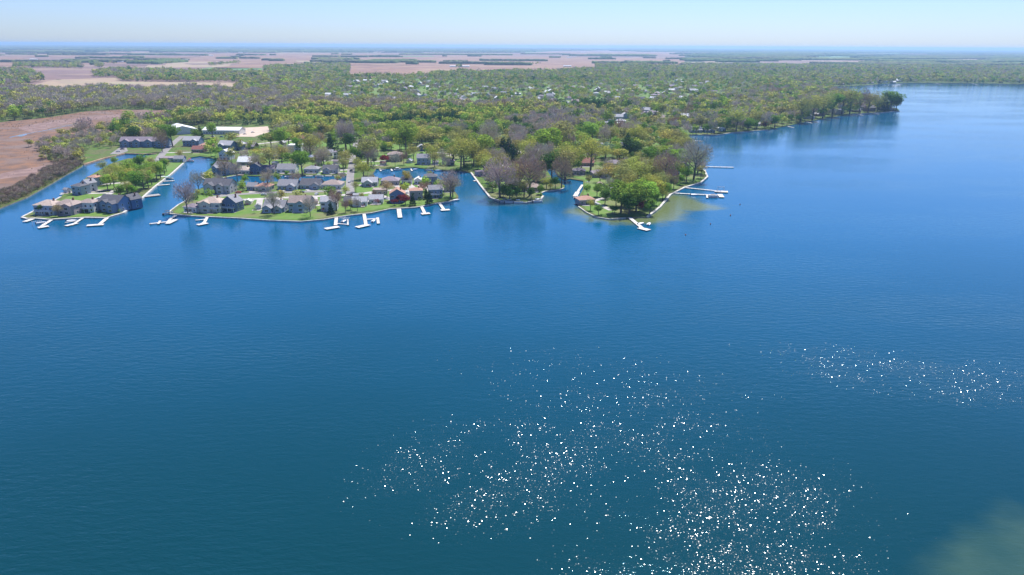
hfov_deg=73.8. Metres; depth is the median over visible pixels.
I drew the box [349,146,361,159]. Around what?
leafy tree
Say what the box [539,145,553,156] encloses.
bare tree
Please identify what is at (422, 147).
house
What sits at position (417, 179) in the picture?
house
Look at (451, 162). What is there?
house
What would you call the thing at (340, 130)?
bare tree
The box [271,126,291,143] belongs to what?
leafy tree
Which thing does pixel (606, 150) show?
leafy tree
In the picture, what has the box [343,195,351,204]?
house
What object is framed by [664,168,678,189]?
bare tree
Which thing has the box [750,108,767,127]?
leafy tree
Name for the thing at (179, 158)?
house
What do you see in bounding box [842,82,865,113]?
leafy tree
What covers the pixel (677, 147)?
bare tree
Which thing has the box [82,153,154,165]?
seawall
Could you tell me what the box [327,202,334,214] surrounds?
conifer tree
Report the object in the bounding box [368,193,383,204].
house
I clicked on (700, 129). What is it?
house
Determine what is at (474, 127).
leafy tree
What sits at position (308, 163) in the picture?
lawn
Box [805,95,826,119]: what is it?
leafy tree
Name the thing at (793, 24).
sky
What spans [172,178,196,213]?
bare tree
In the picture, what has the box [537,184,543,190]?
leafy tree
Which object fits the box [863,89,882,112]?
leafy tree
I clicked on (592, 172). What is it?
house
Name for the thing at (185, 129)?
warehouse
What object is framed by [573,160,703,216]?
lawn
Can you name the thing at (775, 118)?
leafy tree
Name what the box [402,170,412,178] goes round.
leafy tree
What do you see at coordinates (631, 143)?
leafy tree
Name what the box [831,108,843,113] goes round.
house
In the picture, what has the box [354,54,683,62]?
field
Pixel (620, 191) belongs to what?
leafy tree
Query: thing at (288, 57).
field
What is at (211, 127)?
leafy tree
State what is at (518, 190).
leafy tree
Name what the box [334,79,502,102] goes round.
lawn
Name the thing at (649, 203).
leafy tree
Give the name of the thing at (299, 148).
house
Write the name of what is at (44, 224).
dock
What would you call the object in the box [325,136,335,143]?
leafy tree
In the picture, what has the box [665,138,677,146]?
leafy tree
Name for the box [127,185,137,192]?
leafy tree
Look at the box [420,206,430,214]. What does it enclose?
dock
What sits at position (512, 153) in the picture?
conifer tree
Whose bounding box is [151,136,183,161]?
road
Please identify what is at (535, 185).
house
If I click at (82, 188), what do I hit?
house
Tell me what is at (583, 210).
seawall
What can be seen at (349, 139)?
leafy tree
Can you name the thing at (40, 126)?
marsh
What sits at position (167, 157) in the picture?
house
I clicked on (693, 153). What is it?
bare tree
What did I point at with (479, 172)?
house
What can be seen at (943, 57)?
woods
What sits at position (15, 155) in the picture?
marsh
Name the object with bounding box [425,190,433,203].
conifer tree
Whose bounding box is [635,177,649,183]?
leafy tree
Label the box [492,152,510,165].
leafy tree
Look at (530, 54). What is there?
field
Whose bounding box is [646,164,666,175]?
leafy tree
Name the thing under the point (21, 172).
marsh
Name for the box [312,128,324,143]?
leafy tree
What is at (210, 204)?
house
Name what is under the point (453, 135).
leafy tree
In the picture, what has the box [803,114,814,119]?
house
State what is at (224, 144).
house
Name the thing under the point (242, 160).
house
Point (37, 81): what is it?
field
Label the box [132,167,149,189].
leafy tree
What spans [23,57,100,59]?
field
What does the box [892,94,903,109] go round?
leafy tree
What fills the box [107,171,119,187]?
leafy tree
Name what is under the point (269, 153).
leafy tree
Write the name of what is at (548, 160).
leafy tree
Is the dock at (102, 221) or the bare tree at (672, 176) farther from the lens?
the bare tree at (672, 176)
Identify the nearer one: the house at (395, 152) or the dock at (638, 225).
the dock at (638, 225)
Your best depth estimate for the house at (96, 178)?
554.37 m
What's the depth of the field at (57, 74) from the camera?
2589.77 m
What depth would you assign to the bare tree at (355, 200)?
472.54 m
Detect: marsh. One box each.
[0,110,173,189]
[0,164,52,178]
[18,113,142,132]
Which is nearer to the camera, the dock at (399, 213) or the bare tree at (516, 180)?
the dock at (399, 213)
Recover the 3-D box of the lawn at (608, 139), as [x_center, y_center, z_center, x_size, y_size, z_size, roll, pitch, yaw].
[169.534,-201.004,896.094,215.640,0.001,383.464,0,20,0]
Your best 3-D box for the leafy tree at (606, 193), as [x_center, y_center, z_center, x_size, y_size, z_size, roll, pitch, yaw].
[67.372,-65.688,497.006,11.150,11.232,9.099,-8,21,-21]
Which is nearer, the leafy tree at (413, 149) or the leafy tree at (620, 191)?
the leafy tree at (620, 191)
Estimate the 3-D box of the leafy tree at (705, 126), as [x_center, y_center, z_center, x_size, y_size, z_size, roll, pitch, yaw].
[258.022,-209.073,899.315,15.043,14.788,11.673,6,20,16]
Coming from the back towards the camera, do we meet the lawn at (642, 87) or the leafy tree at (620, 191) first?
the lawn at (642, 87)
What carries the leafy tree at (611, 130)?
on the lawn at (608, 139)
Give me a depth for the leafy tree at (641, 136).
766.57 m
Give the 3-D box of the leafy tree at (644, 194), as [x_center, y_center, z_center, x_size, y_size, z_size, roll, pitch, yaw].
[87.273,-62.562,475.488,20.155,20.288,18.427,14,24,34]
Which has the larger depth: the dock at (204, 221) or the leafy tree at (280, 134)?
the leafy tree at (280, 134)
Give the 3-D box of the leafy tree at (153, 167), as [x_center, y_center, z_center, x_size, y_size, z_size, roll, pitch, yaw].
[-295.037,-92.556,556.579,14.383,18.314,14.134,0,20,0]
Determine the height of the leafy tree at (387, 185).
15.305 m
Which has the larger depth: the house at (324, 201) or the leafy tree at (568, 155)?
the leafy tree at (568, 155)
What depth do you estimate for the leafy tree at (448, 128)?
794.56 m
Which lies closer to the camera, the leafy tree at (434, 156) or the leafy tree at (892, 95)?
the leafy tree at (434, 156)
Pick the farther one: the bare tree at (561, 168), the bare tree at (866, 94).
the bare tree at (866, 94)
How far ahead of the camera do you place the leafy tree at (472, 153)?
645.52 m
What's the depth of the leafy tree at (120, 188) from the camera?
506.75 m
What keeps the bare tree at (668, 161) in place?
on the lawn at (609, 203)
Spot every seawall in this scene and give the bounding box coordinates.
[20,163,183,220]
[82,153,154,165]
[170,196,453,222]
[470,172,543,203]
[541,188,564,193]
[578,206,625,219]
[646,169,707,217]
[690,129,767,135]
[852,111,898,114]
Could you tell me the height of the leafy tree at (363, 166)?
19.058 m
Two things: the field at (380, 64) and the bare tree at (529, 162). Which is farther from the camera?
the field at (380, 64)
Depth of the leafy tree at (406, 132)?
708.30 m
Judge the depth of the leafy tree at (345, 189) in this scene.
517.81 m
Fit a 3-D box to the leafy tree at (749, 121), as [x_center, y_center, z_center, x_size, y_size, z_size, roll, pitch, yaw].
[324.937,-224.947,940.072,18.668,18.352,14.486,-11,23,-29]
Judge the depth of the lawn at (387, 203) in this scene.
507.49 m
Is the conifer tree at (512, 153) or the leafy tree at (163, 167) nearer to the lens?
the leafy tree at (163, 167)
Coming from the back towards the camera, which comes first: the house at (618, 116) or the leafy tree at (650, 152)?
the house at (618, 116)
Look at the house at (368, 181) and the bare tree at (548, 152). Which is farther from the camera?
the bare tree at (548, 152)
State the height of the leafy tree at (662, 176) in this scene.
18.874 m
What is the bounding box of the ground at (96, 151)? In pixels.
[0,44,1023,220]
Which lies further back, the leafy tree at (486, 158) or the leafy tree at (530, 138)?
the leafy tree at (530, 138)
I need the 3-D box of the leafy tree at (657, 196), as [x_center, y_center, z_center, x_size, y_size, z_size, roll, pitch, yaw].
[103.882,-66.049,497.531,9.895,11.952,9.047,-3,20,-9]
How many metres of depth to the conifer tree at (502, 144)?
693.78 m
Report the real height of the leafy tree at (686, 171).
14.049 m
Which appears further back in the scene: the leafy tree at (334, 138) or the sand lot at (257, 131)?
the sand lot at (257, 131)
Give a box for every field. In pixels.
[0,53,684,84]
[0,54,164,66]
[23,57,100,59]
[34,78,232,87]
[35,68,93,79]
[98,51,148,52]
[104,63,166,64]
[144,55,200,56]
[145,62,231,67]
[162,52,251,52]
[165,53,349,63]
[197,68,262,70]
[211,61,352,68]
[283,52,381,52]
[349,62,677,77]
[351,63,411,64]
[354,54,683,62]
[403,56,434,56]
[513,54,547,54]
[535,51,680,54]
[753,61,842,63]
[818,56,849,57]
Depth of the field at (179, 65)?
3601.67 m
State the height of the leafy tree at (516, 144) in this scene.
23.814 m
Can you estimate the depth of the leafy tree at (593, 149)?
621.53 m
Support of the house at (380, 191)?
on the lawn at (387, 203)
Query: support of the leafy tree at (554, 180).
on the ground at (96, 151)
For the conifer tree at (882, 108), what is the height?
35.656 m
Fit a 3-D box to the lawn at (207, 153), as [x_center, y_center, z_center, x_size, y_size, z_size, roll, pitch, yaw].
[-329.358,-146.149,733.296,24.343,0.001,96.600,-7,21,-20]
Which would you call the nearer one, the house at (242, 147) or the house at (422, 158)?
the house at (422, 158)
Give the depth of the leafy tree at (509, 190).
507.23 m
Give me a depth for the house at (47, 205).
457.83 m
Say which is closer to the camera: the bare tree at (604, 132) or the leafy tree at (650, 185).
the leafy tree at (650, 185)
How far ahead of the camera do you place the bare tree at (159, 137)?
723.54 m
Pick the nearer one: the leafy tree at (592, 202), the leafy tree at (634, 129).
the leafy tree at (592, 202)
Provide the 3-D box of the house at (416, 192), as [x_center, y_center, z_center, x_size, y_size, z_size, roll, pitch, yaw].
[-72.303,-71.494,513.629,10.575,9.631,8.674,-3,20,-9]
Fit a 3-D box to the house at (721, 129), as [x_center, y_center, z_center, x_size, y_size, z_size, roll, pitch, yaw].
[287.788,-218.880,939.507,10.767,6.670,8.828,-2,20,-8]
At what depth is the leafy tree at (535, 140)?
691.48 m
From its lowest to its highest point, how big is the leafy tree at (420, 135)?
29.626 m
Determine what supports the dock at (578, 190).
in the lake water
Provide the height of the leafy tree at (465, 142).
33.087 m
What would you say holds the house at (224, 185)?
on the lawn at (247, 211)
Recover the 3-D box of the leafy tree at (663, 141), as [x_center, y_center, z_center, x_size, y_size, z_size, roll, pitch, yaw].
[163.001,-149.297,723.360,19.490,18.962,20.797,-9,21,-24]
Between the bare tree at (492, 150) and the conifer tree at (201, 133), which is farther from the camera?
the conifer tree at (201, 133)
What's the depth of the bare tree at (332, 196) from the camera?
470.58 m
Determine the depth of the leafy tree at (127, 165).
583.19 m
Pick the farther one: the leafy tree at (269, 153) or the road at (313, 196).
the leafy tree at (269, 153)
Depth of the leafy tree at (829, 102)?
1101.35 m
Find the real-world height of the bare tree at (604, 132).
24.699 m
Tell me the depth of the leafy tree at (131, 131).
780.55 m
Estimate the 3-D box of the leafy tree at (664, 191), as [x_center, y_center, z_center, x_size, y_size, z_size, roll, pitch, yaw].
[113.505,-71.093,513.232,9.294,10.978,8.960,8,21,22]
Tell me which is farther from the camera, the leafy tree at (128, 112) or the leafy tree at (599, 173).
the leafy tree at (128, 112)
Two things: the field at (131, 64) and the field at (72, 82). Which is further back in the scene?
the field at (131, 64)
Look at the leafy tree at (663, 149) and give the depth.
658.59 m
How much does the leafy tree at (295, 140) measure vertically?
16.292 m
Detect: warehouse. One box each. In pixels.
[171,123,195,134]
[202,127,245,133]
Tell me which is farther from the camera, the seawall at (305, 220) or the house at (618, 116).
the house at (618, 116)
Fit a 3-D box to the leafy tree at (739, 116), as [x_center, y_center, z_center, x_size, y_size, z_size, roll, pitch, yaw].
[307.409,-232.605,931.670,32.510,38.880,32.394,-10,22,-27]
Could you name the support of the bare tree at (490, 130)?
on the ground at (96, 151)
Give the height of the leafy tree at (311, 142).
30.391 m
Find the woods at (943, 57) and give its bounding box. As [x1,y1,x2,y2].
[0,45,1023,68]
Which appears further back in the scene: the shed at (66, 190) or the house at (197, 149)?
the house at (197, 149)
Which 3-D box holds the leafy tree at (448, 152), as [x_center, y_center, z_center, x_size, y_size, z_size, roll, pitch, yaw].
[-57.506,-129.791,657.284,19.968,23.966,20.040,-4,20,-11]
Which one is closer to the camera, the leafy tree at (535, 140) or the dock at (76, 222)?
the dock at (76, 222)
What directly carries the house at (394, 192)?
on the lawn at (387, 203)
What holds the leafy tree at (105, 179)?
on the lawn at (90, 196)
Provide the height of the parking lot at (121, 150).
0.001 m
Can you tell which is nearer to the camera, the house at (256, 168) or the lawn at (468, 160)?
the house at (256, 168)
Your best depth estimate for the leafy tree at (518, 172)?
532.23 m
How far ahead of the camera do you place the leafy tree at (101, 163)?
598.17 m
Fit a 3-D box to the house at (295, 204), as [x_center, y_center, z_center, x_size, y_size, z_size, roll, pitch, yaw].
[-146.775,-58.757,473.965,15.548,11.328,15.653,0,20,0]
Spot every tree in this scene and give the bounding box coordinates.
[50,201,62,216]
[94,158,107,173]
[99,166,117,184]
[99,174,112,189]
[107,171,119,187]
[109,162,123,175]
[110,156,118,162]
[113,172,132,181]
[113,184,126,194]
[118,179,131,193]
[119,159,134,170]
[121,110,134,118]
[123,166,133,184]
[124,170,143,191]
[125,124,139,136]
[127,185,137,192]
[129,154,146,164]
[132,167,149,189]
[137,164,151,182]
[141,170,155,187]
[142,163,155,184]
[145,156,155,161]
[148,161,162,180]
[152,128,168,151]
[152,160,165,177]
[158,158,169,173]
[159,124,181,145]
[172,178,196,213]
[188,169,204,192]
[190,128,200,135]
[198,125,204,137]
[205,122,216,137]
[216,156,231,178]
[229,160,241,181]
[237,181,245,188]
[251,152,261,163]
[258,141,279,164]
[259,167,273,183]
[263,188,281,213]
[268,109,285,121]
[270,143,289,162]
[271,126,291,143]
[282,125,295,143]
[290,150,309,173]
[291,137,302,149]
[297,132,322,154]
[302,195,316,216]
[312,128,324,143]
[312,145,333,164]
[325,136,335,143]
[326,133,334,149]
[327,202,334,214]
[328,188,341,210]
[333,119,352,149]
[334,118,354,149]
[335,147,353,165]
[337,154,349,171]
[340,200,348,212]
[341,133,357,146]
[341,185,349,195]
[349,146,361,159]
[351,134,381,165]
[351,157,361,169]
[351,180,359,187]
[353,160,371,176]
[353,196,360,210]
[356,136,366,157]
[363,147,378,166]
[379,155,389,160]
[379,179,394,196]
[384,129,395,148]
[392,123,418,153]
[399,149,407,161]
[399,194,409,204]
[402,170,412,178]
[407,141,420,161]
[408,194,416,205]
[415,124,431,144]
[425,144,440,162]
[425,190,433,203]
[428,153,439,166]
[432,122,444,133]
[437,170,463,198]
[438,149,446,164]
[441,124,454,140]
[444,145,459,159]
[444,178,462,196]
[446,130,461,139]
[446,136,474,169]
[450,120,467,130]
[451,124,463,134]
[453,134,478,165]
[456,126,473,139]
[464,139,485,165]
[467,131,494,162]
[468,121,484,135]
[475,145,494,169]
[476,119,501,143]
[479,152,494,167]
[482,155,517,197]
[486,146,498,158]
[487,163,502,188]
[488,181,496,191]
[491,146,505,157]
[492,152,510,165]
[494,134,508,146]
[497,136,507,155]
[499,184,517,198]
[503,137,513,158]
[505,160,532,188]
[505,177,519,196]
[507,144,515,162]
[509,136,523,152]
[511,133,523,149]
[511,153,547,195]
[513,146,520,163]
[513,187,521,197]
[514,148,532,161]
[515,132,527,142]
[515,179,530,196]
[517,140,533,155]
[519,154,538,181]
[521,137,536,152]
[522,134,537,143]
[525,142,543,159]
[526,187,535,198]
[534,127,562,144]
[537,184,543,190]
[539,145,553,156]
[540,152,566,179]
[540,176,550,188]
[543,113,577,137]
[551,143,579,179]
[551,155,573,187]
[551,176,559,188]
[554,141,569,147]
[556,140,584,162]
[577,131,607,170]
[582,121,601,137]
[587,198,594,209]
[593,166,606,177]
[593,183,602,196]
[593,204,603,214]
[596,142,614,148]
[598,126,610,142]
[599,145,611,157]
[599,189,611,204]
[602,158,615,169]
[602,162,624,178]
[603,181,640,212]
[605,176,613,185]
[607,125,618,142]
[609,126,619,138]
[610,161,635,177]
[610,205,619,213]
[614,157,630,171]
[616,133,632,158]
[618,120,635,132]
[619,170,638,182]
[621,197,638,213]
[622,137,643,152]
[625,122,646,138]
[625,155,641,172]
[627,159,650,178]
[627,182,651,210]
[633,151,644,160]
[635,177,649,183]
[635,198,645,207]
[636,131,649,147]
[636,156,651,166]
[638,159,656,176]
[641,146,660,158]
[642,173,661,181]
[642,181,659,197]
[644,198,656,213]
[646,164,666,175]
[649,156,668,173]
[649,175,667,190]
[650,190,661,198]
[652,149,680,181]
[654,170,671,182]
[655,125,679,139]
[655,138,670,147]
[659,145,672,155]
[659,186,667,199]
[662,183,671,197]
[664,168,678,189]
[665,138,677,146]
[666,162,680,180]
[667,125,688,140]
[667,143,680,149]
[667,148,686,161]
[670,134,686,148]
[677,131,695,148]
[677,174,685,180]
[678,138,713,178]
[679,166,693,181]
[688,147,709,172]
[702,123,711,132]
[720,116,733,130]
[727,106,749,130]
[744,118,754,130]
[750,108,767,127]
[770,114,782,127]
[790,93,814,121]
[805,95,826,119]
[813,92,836,117]
[826,93,845,116]
[835,89,854,113]
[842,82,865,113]
[854,87,870,112]
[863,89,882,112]
[872,92,888,111]
[876,92,890,111]
[882,90,906,106]
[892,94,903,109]
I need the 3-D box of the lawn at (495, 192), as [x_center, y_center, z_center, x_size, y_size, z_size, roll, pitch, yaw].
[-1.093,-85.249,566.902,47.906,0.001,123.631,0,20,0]
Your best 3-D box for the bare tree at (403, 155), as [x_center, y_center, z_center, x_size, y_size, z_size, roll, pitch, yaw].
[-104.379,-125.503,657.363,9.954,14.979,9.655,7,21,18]
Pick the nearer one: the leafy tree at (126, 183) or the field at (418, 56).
the leafy tree at (126, 183)
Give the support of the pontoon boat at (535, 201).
on the lake water
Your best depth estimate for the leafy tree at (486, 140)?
656.81 m
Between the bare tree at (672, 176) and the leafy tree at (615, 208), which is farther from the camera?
the bare tree at (672, 176)
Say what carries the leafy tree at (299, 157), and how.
on the ground at (96, 151)
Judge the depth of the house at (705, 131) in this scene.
918.03 m
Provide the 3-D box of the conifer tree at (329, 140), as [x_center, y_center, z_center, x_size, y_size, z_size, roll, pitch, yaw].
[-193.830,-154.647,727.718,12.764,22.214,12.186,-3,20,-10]
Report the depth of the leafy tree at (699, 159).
620.04 m
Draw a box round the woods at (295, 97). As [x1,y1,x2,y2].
[0,59,1023,214]
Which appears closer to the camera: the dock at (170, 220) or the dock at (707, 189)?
the dock at (170, 220)
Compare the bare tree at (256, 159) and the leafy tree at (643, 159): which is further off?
the bare tree at (256, 159)
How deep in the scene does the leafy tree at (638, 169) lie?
557.28 m
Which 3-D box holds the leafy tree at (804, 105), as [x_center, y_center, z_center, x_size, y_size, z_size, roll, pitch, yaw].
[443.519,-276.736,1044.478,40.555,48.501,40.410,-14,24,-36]
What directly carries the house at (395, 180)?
on the lawn at (387, 203)
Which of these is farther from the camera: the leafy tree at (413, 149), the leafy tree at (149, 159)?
the leafy tree at (413, 149)
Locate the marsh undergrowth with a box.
[0,110,152,205]
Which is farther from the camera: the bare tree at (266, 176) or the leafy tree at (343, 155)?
the leafy tree at (343, 155)
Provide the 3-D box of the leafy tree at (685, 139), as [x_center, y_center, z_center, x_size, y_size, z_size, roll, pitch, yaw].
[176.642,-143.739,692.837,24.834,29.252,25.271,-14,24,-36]
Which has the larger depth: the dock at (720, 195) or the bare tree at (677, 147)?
the bare tree at (677, 147)
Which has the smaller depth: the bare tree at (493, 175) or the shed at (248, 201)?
the shed at (248, 201)
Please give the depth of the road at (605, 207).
490.65 m
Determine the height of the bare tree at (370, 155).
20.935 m
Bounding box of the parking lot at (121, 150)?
[111,147,127,153]
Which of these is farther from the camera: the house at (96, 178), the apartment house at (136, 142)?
the apartment house at (136, 142)
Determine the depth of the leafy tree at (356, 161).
621.26 m
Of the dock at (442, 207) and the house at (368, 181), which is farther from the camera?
the house at (368, 181)
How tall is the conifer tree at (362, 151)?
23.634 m
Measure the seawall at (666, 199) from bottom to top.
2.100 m
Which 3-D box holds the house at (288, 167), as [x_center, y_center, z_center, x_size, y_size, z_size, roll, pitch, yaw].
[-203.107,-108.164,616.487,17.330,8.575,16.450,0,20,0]
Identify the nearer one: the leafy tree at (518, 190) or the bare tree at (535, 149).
the leafy tree at (518, 190)
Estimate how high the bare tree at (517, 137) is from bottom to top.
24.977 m
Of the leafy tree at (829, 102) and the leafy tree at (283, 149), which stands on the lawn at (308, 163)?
the leafy tree at (283, 149)
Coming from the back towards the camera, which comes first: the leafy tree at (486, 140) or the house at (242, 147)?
the house at (242, 147)
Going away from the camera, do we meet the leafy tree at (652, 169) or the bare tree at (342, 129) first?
the leafy tree at (652, 169)
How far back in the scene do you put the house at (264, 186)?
537.29 m
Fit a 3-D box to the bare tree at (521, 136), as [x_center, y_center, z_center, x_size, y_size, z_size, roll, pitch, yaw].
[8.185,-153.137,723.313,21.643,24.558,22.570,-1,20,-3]
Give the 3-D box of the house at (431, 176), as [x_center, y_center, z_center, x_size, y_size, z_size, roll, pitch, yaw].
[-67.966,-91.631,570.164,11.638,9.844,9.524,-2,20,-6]
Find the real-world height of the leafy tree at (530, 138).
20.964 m
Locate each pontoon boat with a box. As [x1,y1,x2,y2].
[162,210,172,215]
[513,199,522,203]
[532,198,542,202]
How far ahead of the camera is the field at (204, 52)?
8878.33 m
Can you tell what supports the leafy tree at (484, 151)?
on the ground at (96, 151)
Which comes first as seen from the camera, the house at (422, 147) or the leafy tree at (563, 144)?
the leafy tree at (563, 144)
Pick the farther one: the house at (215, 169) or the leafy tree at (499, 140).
the leafy tree at (499, 140)
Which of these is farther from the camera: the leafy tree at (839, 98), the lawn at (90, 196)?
the leafy tree at (839, 98)
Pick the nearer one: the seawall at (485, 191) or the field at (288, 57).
the seawall at (485, 191)
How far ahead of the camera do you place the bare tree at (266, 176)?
536.62 m
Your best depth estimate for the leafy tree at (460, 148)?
624.95 m
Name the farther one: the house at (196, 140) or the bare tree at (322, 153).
the house at (196, 140)
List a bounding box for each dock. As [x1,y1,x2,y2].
[37,218,51,227]
[64,218,83,226]
[86,217,109,225]
[149,215,177,223]
[196,216,208,224]
[324,217,348,229]
[355,214,379,227]
[397,209,402,217]
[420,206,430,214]
[437,202,449,210]
[573,185,582,195]
[629,217,650,230]
[676,193,724,197]
[686,187,727,192]
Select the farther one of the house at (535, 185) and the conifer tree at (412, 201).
the house at (535, 185)
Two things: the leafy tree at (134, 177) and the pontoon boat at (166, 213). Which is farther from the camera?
the leafy tree at (134, 177)
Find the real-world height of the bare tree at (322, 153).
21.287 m
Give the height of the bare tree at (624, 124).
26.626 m
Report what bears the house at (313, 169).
on the lawn at (308, 163)
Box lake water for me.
[0,83,1023,574]
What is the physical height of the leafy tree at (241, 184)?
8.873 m
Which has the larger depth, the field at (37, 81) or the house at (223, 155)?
the field at (37, 81)
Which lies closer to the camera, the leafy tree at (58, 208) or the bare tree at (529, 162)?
the leafy tree at (58, 208)
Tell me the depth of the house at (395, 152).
676.84 m
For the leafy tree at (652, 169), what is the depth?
557.25 m
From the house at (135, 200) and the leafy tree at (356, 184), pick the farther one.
the leafy tree at (356, 184)
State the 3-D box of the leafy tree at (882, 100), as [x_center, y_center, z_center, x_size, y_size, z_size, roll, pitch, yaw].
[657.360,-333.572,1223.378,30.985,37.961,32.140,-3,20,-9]
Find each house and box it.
[32,198,57,214]
[56,197,82,215]
[70,181,90,194]
[80,178,97,190]
[81,197,99,212]
[87,173,104,185]
[98,193,130,212]
[119,136,171,146]
[125,193,142,209]
[159,156,173,161]
[173,155,186,161]
[182,135,204,145]
[183,203,197,212]
[191,145,206,152]
[196,195,223,212]
[202,177,237,193]
[211,161,234,175]
[218,140,235,150]
[219,148,234,159]
[222,193,243,211]
[235,140,245,149]
[235,165,250,173]
[237,156,257,164]
[245,142,258,149]
[246,181,258,190]
[249,161,262,173]
[253,182,274,190]
[262,198,288,212]
[263,164,276,172]
[276,163,298,172]
[277,178,299,190]
[287,144,303,150]
[287,194,314,212]
[299,177,323,189]
[304,164,320,172]
[319,196,338,210]
[321,178,344,188]
[322,164,340,173]
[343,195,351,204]
[351,195,367,206]
[361,176,378,186]
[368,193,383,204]
[373,187,387,194]
[380,175,400,184]
[387,151,402,161]
[389,186,405,202]
[401,176,412,183]
[409,186,422,198]
[414,176,421,183]
[416,153,430,164]
[417,143,424,150]
[424,172,437,183]
[427,183,442,197]
[447,159,454,164]
[475,170,486,175]
[522,182,538,192]
[572,166,585,174]
[574,194,595,204]
[576,157,594,165]
[590,169,612,177]
[614,114,623,119]
[642,107,651,111]
[689,127,702,132]
[702,127,713,132]
[716,127,724,130]
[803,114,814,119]
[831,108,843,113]
[863,105,875,111]
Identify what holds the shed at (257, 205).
on the lawn at (247, 211)
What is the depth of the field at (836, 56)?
8514.41 m
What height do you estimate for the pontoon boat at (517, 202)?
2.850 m
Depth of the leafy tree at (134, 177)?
526.99 m
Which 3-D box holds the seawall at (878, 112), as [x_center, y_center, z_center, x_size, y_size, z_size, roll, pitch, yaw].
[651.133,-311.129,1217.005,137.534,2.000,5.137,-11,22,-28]
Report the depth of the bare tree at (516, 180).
519.24 m
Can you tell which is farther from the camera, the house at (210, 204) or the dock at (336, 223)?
the house at (210, 204)
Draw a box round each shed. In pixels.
[62,187,70,192]
[245,198,251,204]
[254,203,261,208]
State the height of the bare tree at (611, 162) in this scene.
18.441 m
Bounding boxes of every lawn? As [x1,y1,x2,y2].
[27,180,134,217]
[133,153,181,191]
[174,187,351,219]
[192,149,217,156]
[237,141,351,173]
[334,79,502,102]
[352,180,455,212]
[362,143,485,170]
[483,178,540,200]
[500,80,740,101]
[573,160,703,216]
[576,121,688,154]
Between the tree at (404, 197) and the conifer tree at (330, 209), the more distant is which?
the tree at (404, 197)
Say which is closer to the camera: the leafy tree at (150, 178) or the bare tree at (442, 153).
the leafy tree at (150, 178)
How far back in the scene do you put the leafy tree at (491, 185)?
536.57 m
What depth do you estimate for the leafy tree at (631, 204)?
463.06 m
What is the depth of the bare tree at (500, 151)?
644.86 m
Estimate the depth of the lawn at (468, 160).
674.20 m
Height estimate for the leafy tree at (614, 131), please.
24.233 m
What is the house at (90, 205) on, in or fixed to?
on the lawn at (90, 196)
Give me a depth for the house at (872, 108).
1235.40 m
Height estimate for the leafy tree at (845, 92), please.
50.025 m
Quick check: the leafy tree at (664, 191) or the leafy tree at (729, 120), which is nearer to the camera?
the leafy tree at (664, 191)
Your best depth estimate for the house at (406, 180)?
566.63 m
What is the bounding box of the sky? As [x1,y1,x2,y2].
[0,0,1023,49]
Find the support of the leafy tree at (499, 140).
on the ground at (96, 151)
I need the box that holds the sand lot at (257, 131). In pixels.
[236,126,268,136]
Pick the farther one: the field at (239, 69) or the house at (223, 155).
the field at (239, 69)
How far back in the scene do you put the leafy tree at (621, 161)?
595.62 m
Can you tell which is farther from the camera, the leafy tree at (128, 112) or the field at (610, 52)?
the field at (610, 52)
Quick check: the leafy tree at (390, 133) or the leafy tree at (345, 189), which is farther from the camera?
the leafy tree at (390, 133)
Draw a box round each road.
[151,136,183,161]
[209,189,342,196]
[243,187,426,199]
[346,141,357,194]
[595,201,610,209]
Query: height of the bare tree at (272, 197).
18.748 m
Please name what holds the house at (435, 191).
on the lawn at (387, 203)
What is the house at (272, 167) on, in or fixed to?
on the lawn at (308, 163)
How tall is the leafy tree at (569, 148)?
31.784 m
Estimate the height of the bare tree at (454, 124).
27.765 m
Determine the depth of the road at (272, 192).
531.99 m
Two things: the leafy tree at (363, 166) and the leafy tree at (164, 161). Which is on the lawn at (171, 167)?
the leafy tree at (164, 161)
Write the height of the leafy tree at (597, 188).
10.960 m
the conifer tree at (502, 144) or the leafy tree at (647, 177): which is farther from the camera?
the conifer tree at (502, 144)
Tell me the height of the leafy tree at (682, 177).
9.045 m
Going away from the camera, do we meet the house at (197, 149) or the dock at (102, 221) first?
the dock at (102, 221)
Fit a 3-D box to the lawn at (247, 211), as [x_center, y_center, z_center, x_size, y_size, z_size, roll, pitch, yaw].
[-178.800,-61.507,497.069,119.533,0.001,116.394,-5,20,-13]
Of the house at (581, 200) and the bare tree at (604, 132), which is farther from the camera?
the bare tree at (604, 132)

